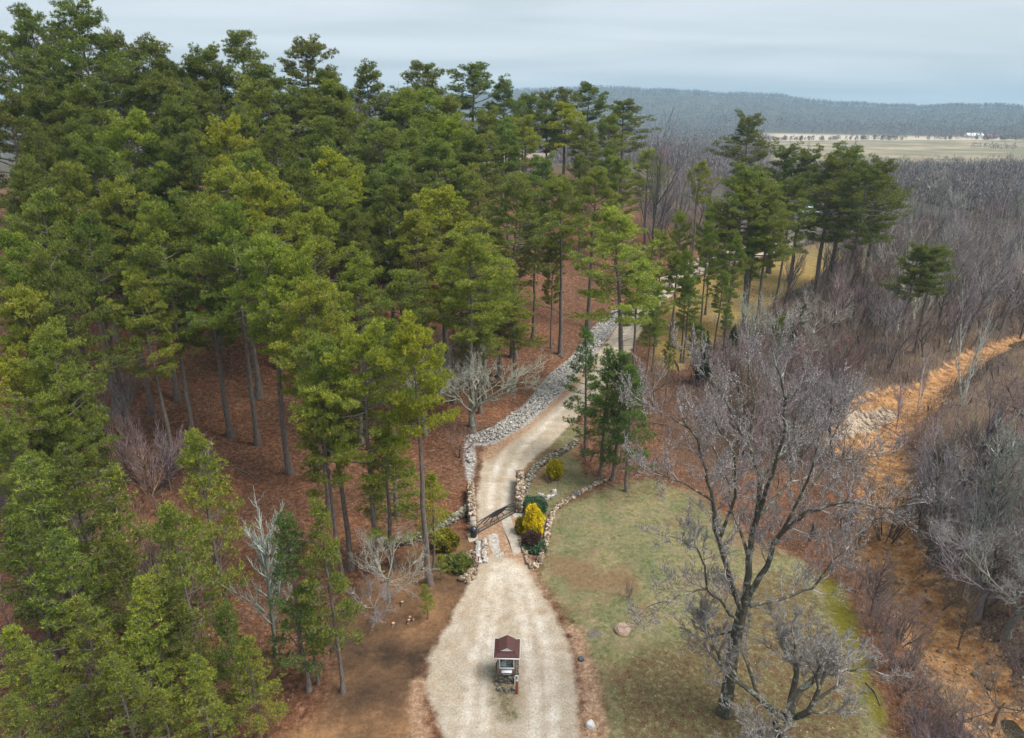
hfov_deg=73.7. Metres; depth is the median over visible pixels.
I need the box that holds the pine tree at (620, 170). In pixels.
[598,155,646,269]
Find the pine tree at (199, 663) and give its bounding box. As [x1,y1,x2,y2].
[172,652,239,737]
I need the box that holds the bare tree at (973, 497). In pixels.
[960,478,987,508]
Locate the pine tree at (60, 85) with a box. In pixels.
[16,56,109,263]
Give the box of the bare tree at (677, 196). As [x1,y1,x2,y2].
[674,159,694,213]
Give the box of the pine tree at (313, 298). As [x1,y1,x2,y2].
[269,275,357,514]
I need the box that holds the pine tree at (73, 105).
[37,79,146,237]
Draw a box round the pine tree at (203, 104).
[175,86,239,278]
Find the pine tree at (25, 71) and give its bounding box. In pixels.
[3,54,72,186]
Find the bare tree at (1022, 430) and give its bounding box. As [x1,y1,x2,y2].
[1016,412,1023,481]
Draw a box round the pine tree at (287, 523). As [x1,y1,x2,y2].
[260,509,351,692]
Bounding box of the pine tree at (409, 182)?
[380,170,453,350]
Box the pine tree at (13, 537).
[0,510,81,681]
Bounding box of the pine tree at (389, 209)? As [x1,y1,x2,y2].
[355,185,420,318]
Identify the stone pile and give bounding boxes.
[457,550,478,584]
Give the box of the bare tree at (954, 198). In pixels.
[948,186,969,220]
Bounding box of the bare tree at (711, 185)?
[704,161,727,210]
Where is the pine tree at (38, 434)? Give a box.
[11,386,108,540]
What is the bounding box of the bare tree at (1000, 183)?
[987,173,1012,196]
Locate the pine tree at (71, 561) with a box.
[25,526,123,696]
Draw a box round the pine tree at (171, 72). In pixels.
[140,56,204,130]
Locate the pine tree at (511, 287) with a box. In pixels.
[477,270,542,377]
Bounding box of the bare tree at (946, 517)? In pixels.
[913,472,978,565]
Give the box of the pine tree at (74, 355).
[24,326,87,497]
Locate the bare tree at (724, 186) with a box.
[720,174,733,218]
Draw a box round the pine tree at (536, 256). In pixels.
[518,210,556,340]
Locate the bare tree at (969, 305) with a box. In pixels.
[946,274,983,351]
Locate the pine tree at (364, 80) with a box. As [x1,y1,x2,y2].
[349,58,412,229]
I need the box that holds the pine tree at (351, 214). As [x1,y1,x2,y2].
[330,203,385,383]
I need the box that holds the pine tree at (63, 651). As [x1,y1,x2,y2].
[0,533,118,678]
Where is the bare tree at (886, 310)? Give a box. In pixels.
[867,280,911,359]
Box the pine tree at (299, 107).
[255,83,354,273]
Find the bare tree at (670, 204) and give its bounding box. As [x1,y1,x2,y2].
[657,176,684,230]
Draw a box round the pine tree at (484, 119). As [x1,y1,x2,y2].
[471,104,514,244]
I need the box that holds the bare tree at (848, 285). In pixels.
[839,262,862,321]
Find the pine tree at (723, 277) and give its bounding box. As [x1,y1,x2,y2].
[705,269,736,354]
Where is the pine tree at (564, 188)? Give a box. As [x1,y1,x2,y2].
[529,173,590,357]
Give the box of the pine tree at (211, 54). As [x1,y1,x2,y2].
[145,40,250,157]
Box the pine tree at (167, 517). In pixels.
[146,501,239,688]
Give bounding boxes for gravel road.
[428,219,821,737]
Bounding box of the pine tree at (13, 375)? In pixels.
[0,345,95,495]
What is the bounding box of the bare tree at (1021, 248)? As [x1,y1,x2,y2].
[1016,229,1023,272]
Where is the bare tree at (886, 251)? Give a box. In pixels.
[879,244,909,289]
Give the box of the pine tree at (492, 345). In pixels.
[449,298,503,413]
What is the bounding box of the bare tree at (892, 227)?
[876,201,904,257]
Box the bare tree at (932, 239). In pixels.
[916,232,947,260]
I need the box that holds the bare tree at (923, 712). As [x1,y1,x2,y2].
[905,688,948,721]
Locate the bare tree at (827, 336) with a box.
[816,315,877,361]
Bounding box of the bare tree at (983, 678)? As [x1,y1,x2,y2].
[965,644,1023,726]
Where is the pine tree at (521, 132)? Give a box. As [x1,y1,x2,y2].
[500,113,550,247]
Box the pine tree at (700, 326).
[686,323,710,385]
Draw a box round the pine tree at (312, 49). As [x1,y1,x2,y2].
[267,33,342,201]
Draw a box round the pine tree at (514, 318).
[492,298,549,391]
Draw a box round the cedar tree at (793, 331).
[786,323,798,352]
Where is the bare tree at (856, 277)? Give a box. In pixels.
[848,239,865,298]
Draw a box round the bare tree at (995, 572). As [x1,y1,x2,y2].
[973,516,1018,617]
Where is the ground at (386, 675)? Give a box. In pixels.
[0,89,1023,737]
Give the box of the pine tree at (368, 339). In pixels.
[288,318,427,572]
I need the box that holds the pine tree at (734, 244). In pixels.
[716,235,748,350]
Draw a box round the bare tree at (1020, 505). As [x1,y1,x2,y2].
[1004,461,1023,545]
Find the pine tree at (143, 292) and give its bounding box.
[97,265,199,469]
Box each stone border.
[474,539,481,562]
[481,537,488,562]
[494,682,514,692]
[518,538,531,563]
[529,477,608,569]
[537,489,557,499]
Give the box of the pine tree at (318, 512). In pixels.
[298,496,364,693]
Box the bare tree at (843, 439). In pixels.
[825,421,870,457]
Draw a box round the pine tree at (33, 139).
[0,121,90,369]
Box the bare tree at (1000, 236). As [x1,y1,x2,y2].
[989,220,1016,273]
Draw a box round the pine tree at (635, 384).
[597,364,658,492]
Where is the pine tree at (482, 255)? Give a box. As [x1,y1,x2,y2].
[421,231,518,427]
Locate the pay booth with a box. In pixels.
[493,635,519,684]
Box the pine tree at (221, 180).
[191,159,280,399]
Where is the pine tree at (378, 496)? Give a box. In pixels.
[354,427,428,569]
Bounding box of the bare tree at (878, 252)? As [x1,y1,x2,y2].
[872,240,885,267]
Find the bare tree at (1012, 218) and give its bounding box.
[1005,197,1023,239]
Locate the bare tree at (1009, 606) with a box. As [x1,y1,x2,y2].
[1002,521,1023,616]
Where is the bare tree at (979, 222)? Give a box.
[972,209,984,243]
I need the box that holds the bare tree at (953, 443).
[931,412,984,512]
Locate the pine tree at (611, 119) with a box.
[581,113,635,178]
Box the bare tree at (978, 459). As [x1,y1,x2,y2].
[930,420,1023,527]
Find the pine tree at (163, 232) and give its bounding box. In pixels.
[114,200,207,447]
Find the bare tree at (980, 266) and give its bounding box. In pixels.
[956,232,994,292]
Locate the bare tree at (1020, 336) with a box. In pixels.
[1014,292,1023,338]
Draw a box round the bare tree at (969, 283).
[952,246,999,315]
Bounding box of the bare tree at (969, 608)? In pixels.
[955,583,981,646]
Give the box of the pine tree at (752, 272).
[737,208,778,313]
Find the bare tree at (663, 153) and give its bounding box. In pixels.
[655,135,671,171]
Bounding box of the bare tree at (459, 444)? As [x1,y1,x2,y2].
[440,420,485,457]
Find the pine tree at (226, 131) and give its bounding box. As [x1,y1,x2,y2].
[164,112,274,331]
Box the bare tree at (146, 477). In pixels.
[125,430,166,515]
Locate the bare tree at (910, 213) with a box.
[898,193,926,226]
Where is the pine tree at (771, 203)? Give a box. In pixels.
[742,185,793,336]
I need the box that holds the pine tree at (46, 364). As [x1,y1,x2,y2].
[0,313,122,561]
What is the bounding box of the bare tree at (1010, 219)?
[1000,206,1021,247]
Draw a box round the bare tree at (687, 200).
[670,148,699,266]
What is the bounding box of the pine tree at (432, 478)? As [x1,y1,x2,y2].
[415,470,454,569]
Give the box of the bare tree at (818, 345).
[810,332,823,358]
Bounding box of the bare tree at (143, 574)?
[113,517,212,616]
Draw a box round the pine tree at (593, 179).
[565,165,622,328]
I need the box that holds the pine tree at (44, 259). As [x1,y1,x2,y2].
[0,239,139,510]
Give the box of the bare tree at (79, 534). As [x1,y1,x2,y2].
[69,517,91,560]
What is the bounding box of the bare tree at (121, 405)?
[104,368,139,457]
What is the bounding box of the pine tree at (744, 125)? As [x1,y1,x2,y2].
[705,108,780,235]
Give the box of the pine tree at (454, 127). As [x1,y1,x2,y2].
[436,114,475,262]
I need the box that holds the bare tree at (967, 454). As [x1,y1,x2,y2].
[952,426,984,484]
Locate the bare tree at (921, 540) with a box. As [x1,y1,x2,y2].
[910,523,963,554]
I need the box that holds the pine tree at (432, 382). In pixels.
[363,309,461,587]
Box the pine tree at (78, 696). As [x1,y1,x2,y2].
[61,682,110,737]
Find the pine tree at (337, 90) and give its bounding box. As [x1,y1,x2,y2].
[300,77,376,181]
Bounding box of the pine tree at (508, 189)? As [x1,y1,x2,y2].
[463,170,559,359]
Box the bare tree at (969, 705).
[917,673,997,719]
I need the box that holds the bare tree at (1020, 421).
[991,402,1022,443]
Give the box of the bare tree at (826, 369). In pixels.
[789,345,865,401]
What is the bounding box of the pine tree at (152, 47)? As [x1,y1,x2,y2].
[112,31,179,193]
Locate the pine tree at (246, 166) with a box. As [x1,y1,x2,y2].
[224,147,304,370]
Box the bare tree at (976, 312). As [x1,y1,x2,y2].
[951,285,998,338]
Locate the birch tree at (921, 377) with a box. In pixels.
[917,330,937,413]
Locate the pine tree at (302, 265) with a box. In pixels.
[256,234,354,482]
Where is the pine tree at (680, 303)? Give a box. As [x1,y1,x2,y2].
[670,275,706,363]
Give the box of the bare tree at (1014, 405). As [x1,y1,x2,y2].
[963,353,1023,417]
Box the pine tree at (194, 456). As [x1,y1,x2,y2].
[174,427,256,609]
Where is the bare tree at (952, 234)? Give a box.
[930,212,974,271]
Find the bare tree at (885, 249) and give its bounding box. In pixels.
[873,240,890,269]
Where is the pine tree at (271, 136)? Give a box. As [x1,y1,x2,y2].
[252,122,304,293]
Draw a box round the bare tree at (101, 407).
[20,391,121,447]
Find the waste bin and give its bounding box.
[470,526,476,537]
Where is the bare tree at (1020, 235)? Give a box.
[1010,212,1023,250]
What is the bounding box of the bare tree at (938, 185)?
[929,170,946,207]
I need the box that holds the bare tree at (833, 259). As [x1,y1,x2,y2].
[826,242,841,290]
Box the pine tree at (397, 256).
[381,234,421,324]
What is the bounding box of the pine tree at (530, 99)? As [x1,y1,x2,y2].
[505,91,550,174]
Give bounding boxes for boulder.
[578,656,584,661]
[585,719,594,728]
[587,630,600,637]
[614,622,630,636]
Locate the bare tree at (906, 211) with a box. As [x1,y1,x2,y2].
[901,190,918,225]
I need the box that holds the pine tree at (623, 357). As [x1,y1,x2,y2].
[596,350,647,481]
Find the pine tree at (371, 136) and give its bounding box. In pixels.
[343,117,415,301]
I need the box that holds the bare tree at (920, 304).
[908,245,951,334]
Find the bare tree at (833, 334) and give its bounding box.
[807,332,856,343]
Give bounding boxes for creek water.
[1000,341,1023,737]
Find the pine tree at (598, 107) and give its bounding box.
[567,81,609,159]
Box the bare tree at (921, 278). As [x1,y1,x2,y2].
[909,234,953,315]
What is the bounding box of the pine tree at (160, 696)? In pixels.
[146,685,194,737]
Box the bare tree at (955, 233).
[941,217,975,252]
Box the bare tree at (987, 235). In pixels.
[965,203,998,249]
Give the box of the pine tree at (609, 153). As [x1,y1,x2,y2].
[593,147,622,258]
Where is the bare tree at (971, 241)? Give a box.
[938,221,986,284]
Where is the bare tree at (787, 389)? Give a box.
[745,365,825,412]
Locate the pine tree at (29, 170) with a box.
[0,151,74,391]
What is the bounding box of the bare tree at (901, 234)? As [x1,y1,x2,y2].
[879,209,912,262]
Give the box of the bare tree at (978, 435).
[936,401,1023,478]
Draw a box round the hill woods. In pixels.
[0,85,1023,132]
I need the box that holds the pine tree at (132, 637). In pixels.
[114,612,185,737]
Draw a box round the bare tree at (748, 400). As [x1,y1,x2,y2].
[710,358,792,427]
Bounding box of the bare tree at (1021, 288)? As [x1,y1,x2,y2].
[1009,256,1023,318]
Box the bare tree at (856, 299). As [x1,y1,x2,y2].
[831,266,883,342]
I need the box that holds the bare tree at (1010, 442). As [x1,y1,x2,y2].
[977,405,1023,505]
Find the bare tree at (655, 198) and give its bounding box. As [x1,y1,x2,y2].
[633,108,687,284]
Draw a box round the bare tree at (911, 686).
[868,642,946,714]
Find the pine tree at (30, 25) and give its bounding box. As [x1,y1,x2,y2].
[0,1,84,226]
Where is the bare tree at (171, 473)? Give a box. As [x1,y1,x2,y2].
[103,410,204,492]
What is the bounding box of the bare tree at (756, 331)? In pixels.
[726,312,791,352]
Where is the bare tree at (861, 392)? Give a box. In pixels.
[811,372,877,413]
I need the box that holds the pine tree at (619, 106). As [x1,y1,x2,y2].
[598,98,662,206]
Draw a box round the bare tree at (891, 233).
[880,213,899,253]
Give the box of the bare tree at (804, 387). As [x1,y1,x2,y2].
[798,370,810,415]
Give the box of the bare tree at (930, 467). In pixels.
[912,442,968,505]
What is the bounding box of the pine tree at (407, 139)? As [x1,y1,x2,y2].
[383,128,442,288]
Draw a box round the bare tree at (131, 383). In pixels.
[92,363,147,401]
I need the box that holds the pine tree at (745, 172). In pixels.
[696,159,816,328]
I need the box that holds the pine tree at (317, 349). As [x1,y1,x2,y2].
[288,329,377,571]
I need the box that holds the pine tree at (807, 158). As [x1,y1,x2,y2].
[776,143,833,280]
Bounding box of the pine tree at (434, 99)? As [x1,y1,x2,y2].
[403,85,463,243]
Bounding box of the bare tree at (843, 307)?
[828,261,856,329]
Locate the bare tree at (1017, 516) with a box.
[999,485,1023,540]
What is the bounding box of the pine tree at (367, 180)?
[344,168,395,323]
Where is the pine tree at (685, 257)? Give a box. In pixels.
[675,247,700,362]
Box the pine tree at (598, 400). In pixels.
[573,343,628,476]
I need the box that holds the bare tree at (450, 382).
[362,325,489,435]
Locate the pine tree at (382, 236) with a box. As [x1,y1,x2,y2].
[355,212,399,315]
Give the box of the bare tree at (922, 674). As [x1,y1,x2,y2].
[900,655,941,690]
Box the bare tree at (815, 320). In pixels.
[787,284,857,349]
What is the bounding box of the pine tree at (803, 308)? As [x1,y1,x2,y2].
[797,304,809,336]
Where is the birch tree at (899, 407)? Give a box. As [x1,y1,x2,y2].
[891,376,908,429]
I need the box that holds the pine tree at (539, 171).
[519,150,577,273]
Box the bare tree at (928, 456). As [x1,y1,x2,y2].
[908,416,969,537]
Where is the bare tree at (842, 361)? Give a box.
[786,328,875,397]
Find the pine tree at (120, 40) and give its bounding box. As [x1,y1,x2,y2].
[90,26,145,178]
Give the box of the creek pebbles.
[831,385,1023,737]
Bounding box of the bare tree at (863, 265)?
[858,240,882,273]
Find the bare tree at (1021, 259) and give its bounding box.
[1016,232,1023,293]
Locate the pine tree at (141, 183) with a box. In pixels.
[98,158,199,401]
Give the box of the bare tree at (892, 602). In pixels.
[880,592,911,612]
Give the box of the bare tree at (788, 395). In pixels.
[782,381,799,415]
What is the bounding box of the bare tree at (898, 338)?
[879,306,932,373]
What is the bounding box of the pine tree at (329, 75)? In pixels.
[304,67,357,242]
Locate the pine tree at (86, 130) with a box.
[44,113,120,342]
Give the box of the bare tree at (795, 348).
[773,332,813,360]
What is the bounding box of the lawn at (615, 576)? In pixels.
[523,424,886,737]
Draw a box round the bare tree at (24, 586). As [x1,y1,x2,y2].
[17,573,41,597]
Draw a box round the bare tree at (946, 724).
[902,704,987,737]
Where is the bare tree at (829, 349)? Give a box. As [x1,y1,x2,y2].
[815,317,851,399]
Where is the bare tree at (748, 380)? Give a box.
[744,371,760,399]
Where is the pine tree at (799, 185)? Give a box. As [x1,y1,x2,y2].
[766,177,817,308]
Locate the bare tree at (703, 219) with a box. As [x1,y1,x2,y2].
[702,193,722,224]
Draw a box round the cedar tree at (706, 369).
[692,330,714,383]
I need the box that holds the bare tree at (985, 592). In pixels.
[913,495,1023,622]
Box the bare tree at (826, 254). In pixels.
[812,233,833,291]
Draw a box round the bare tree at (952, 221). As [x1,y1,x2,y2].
[947,203,979,239]
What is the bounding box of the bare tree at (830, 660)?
[673,589,913,737]
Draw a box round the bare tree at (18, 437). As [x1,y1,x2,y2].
[0,408,35,461]
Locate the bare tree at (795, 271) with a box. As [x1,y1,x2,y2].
[781,234,808,313]
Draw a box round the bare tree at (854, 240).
[848,231,867,255]
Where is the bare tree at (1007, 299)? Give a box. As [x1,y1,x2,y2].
[1000,276,1023,317]
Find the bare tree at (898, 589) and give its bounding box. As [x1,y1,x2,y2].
[864,561,907,603]
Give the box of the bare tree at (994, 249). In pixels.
[967,234,1007,297]
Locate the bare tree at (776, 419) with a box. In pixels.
[757,381,843,459]
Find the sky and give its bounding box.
[0,0,1023,108]
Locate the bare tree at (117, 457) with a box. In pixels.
[79,411,145,485]
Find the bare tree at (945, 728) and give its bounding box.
[923,702,987,737]
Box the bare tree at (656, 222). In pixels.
[640,187,674,252]
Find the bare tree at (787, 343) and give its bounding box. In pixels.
[773,329,795,368]
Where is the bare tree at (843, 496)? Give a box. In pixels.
[815,456,914,537]
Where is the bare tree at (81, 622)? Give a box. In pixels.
[45,566,119,639]
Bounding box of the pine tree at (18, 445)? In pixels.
[0,405,62,598]
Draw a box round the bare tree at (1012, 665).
[996,622,1023,680]
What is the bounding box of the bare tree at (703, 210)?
[692,178,717,230]
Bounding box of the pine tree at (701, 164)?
[680,160,720,262]
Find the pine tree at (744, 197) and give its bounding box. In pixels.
[704,175,781,337]
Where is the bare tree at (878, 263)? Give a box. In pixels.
[859,242,886,302]
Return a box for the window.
[499,660,513,668]
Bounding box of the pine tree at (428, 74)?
[381,59,454,208]
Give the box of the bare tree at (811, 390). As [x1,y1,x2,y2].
[758,354,840,422]
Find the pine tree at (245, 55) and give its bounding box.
[193,29,300,130]
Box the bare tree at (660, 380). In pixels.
[640,348,678,406]
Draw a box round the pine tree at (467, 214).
[420,197,505,374]
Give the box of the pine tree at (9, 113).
[0,89,75,297]
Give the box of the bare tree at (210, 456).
[188,437,217,500]
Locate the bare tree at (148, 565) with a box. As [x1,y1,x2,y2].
[129,538,163,625]
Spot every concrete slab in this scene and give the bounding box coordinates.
[467,534,477,541]
[488,533,500,558]
[501,515,521,554]
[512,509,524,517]
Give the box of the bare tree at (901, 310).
[886,287,913,333]
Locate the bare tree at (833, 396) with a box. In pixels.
[798,378,854,416]
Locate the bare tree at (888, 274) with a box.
[863,251,905,323]
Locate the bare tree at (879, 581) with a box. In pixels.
[863,548,901,615]
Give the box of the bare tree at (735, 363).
[723,347,745,398]
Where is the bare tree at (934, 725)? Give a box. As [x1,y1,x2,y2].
[901,703,954,737]
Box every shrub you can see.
[430,526,461,551]
[443,550,473,574]
[514,515,524,533]
[520,529,541,547]
[522,503,545,534]
[522,538,546,554]
[523,495,547,512]
[544,458,564,479]
[579,437,597,461]
[623,578,633,597]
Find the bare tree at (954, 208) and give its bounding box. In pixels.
[943,193,962,231]
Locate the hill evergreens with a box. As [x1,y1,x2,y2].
[6,85,1022,127]
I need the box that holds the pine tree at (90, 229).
[50,207,140,469]
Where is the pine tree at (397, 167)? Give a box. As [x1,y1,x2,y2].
[367,151,425,333]
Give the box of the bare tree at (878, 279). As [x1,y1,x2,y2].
[860,263,887,326]
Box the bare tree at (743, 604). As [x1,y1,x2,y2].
[610,302,954,719]
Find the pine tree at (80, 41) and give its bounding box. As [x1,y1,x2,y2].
[8,0,157,179]
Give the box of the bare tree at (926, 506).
[908,489,948,517]
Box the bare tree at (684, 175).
[681,158,692,203]
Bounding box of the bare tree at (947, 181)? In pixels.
[935,174,952,213]
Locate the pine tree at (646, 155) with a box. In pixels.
[629,148,669,250]
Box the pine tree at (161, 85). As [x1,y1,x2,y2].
[117,68,197,196]
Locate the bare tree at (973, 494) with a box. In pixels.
[912,457,1023,534]
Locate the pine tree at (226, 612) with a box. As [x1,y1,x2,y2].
[210,597,270,726]
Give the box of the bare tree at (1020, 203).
[1016,190,1023,221]
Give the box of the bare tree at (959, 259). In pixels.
[929,237,968,313]
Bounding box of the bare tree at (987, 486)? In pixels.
[979,443,1023,553]
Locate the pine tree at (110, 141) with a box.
[74,106,187,328]
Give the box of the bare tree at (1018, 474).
[981,444,1023,512]
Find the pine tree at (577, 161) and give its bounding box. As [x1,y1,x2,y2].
[562,153,592,257]
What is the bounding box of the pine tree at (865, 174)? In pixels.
[819,159,915,308]
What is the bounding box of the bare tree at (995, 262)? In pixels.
[979,223,1019,301]
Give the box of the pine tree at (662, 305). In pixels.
[641,278,675,371]
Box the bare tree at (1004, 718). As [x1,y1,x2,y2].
[970,701,1023,737]
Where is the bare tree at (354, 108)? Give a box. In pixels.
[345,86,367,156]
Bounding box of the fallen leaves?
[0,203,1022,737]
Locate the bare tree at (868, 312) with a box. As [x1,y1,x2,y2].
[861,282,881,349]
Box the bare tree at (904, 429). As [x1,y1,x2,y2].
[861,401,981,468]
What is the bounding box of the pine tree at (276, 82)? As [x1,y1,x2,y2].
[233,64,305,242]
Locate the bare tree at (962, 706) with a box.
[919,674,1016,736]
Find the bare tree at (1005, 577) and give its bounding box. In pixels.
[991,558,1021,589]
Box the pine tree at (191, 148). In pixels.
[159,128,249,349]
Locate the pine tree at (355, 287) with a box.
[329,249,395,444]
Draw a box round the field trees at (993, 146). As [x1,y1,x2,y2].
[766,142,1017,155]
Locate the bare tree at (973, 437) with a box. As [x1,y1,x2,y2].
[958,406,1001,468]
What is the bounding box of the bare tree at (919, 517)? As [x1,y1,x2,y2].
[916,424,967,524]
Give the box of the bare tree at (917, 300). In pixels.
[891,237,940,335]
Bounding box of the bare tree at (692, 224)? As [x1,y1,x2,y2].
[683,197,704,249]
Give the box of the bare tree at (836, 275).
[829,257,840,300]
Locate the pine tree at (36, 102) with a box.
[2,76,93,302]
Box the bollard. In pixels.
[515,679,517,694]
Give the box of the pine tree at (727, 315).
[720,306,734,362]
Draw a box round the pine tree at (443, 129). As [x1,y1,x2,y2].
[405,112,486,225]
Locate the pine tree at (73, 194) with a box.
[26,160,127,412]
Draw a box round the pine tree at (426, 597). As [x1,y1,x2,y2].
[418,584,435,618]
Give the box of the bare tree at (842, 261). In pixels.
[834,243,855,280]
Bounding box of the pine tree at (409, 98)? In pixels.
[371,85,436,184]
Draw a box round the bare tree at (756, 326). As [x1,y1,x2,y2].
[732,317,766,334]
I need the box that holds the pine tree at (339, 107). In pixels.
[291,93,382,234]
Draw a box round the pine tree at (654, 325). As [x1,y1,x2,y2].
[636,309,662,375]
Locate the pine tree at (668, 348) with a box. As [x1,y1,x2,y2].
[661,335,676,402]
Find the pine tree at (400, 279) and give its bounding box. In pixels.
[356,268,438,425]
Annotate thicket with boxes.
[598,211,1023,737]
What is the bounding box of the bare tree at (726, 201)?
[724,174,735,229]
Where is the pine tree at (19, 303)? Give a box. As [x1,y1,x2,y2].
[0,281,77,530]
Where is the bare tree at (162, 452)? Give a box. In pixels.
[153,423,173,489]
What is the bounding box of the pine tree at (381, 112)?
[371,91,435,222]
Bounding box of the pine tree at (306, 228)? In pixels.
[279,206,374,372]
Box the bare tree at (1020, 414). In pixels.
[1015,397,1023,428]
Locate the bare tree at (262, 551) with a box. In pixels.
[215,487,295,656]
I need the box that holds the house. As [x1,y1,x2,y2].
[497,153,550,178]
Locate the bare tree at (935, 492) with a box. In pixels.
[928,459,954,527]
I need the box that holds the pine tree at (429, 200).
[403,183,497,377]
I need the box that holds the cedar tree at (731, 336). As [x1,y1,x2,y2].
[725,325,738,361]
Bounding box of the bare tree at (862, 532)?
[852,510,872,553]
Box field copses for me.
[834,128,1023,141]
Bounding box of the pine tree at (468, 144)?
[442,134,511,224]
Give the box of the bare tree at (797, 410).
[783,394,807,445]
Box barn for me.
[964,133,983,137]
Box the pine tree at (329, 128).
[286,114,364,282]
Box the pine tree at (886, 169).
[841,152,915,294]
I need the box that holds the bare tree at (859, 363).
[854,344,871,376]
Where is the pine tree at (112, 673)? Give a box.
[91,652,160,737]
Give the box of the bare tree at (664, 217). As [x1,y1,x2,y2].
[655,186,674,247]
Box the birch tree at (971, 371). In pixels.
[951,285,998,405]
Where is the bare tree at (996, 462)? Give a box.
[968,406,1023,531]
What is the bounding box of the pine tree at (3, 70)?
[0,30,50,226]
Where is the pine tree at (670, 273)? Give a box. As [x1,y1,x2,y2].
[663,253,688,345]
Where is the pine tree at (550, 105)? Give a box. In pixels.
[525,89,571,202]
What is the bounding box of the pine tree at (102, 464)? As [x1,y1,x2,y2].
[47,373,118,523]
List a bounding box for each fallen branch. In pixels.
[234,467,264,481]
[865,682,890,705]
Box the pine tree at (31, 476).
[0,454,104,656]
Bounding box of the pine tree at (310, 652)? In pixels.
[291,582,331,684]
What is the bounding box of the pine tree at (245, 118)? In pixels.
[214,98,285,299]
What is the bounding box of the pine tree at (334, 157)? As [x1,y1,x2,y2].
[294,144,375,327]
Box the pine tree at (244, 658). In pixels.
[224,634,288,737]
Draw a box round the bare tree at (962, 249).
[942,217,981,289]
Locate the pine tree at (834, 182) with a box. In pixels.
[793,147,871,298]
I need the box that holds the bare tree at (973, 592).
[963,573,1008,606]
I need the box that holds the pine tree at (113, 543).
[98,528,176,688]
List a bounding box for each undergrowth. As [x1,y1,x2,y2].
[36,257,448,710]
[871,187,1023,686]
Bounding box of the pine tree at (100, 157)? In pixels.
[54,131,162,366]
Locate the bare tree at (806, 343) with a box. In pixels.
[787,330,826,360]
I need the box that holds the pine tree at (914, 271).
[878,242,944,349]
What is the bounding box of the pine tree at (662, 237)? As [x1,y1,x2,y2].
[640,228,688,346]
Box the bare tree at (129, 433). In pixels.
[116,408,144,485]
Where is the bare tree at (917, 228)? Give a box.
[904,209,940,269]
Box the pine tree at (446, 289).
[431,267,474,403]
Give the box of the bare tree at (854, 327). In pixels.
[840,303,859,346]
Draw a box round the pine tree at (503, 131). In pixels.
[484,116,523,248]
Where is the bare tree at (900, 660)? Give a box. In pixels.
[878,631,920,667]
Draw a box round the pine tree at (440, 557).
[433,553,450,579]
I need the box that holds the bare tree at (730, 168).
[720,158,734,188]
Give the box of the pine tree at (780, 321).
[769,316,785,367]
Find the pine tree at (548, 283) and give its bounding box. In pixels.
[539,231,565,348]
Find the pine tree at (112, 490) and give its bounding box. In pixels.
[83,461,174,647]
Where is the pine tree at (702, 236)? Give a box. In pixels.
[693,201,725,314]
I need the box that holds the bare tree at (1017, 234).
[1000,216,1022,269]
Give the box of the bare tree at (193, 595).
[171,561,220,637]
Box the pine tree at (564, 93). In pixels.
[544,86,581,197]
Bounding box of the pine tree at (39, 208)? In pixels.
[2,187,100,406]
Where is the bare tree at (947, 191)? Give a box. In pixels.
[939,176,957,212]
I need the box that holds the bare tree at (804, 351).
[791,334,858,381]
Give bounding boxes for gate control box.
[470,516,475,526]
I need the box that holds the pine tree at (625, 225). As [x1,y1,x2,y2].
[566,203,663,401]
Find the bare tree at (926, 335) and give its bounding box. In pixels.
[908,296,938,356]
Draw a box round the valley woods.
[523,132,1023,222]
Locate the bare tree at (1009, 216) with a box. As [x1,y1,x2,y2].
[1000,199,1020,239]
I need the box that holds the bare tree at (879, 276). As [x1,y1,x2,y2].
[860,251,888,323]
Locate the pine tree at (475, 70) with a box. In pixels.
[443,61,524,204]
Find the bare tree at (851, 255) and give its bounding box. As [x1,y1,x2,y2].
[842,237,867,277]
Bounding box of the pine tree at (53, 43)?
[14,30,121,122]
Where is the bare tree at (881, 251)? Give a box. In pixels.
[863,231,911,282]
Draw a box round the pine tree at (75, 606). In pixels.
[46,591,159,737]
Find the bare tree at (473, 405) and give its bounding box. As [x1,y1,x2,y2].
[406,334,566,433]
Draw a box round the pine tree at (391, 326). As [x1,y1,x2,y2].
[360,316,413,515]
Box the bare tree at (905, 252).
[894,229,919,283]
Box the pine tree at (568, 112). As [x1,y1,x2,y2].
[540,100,585,214]
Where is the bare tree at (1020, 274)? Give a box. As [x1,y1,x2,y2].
[986,249,1023,330]
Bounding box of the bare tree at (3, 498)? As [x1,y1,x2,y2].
[0,466,31,506]
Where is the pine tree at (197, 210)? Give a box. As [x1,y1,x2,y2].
[152,184,249,439]
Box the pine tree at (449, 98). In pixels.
[422,92,494,177]
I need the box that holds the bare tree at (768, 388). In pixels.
[756,370,774,429]
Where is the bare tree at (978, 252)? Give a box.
[956,231,998,311]
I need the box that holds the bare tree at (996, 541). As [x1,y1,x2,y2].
[953,506,1023,574]
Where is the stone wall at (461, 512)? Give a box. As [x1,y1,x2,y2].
[370,504,467,547]
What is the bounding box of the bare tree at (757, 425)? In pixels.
[676,375,801,456]
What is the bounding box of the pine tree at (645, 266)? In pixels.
[620,254,661,367]
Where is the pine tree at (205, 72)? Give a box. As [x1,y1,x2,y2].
[172,53,241,248]
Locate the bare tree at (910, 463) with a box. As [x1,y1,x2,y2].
[892,450,1023,537]
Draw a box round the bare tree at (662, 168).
[646,154,666,204]
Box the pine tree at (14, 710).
[0,691,52,737]
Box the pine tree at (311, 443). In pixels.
[295,380,360,582]
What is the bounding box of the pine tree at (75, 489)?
[37,441,135,636]
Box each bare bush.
[855,462,934,543]
[873,618,936,670]
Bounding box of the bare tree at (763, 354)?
[725,338,793,381]
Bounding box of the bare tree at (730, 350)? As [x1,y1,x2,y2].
[705,325,783,393]
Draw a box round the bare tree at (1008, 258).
[999,231,1022,281]

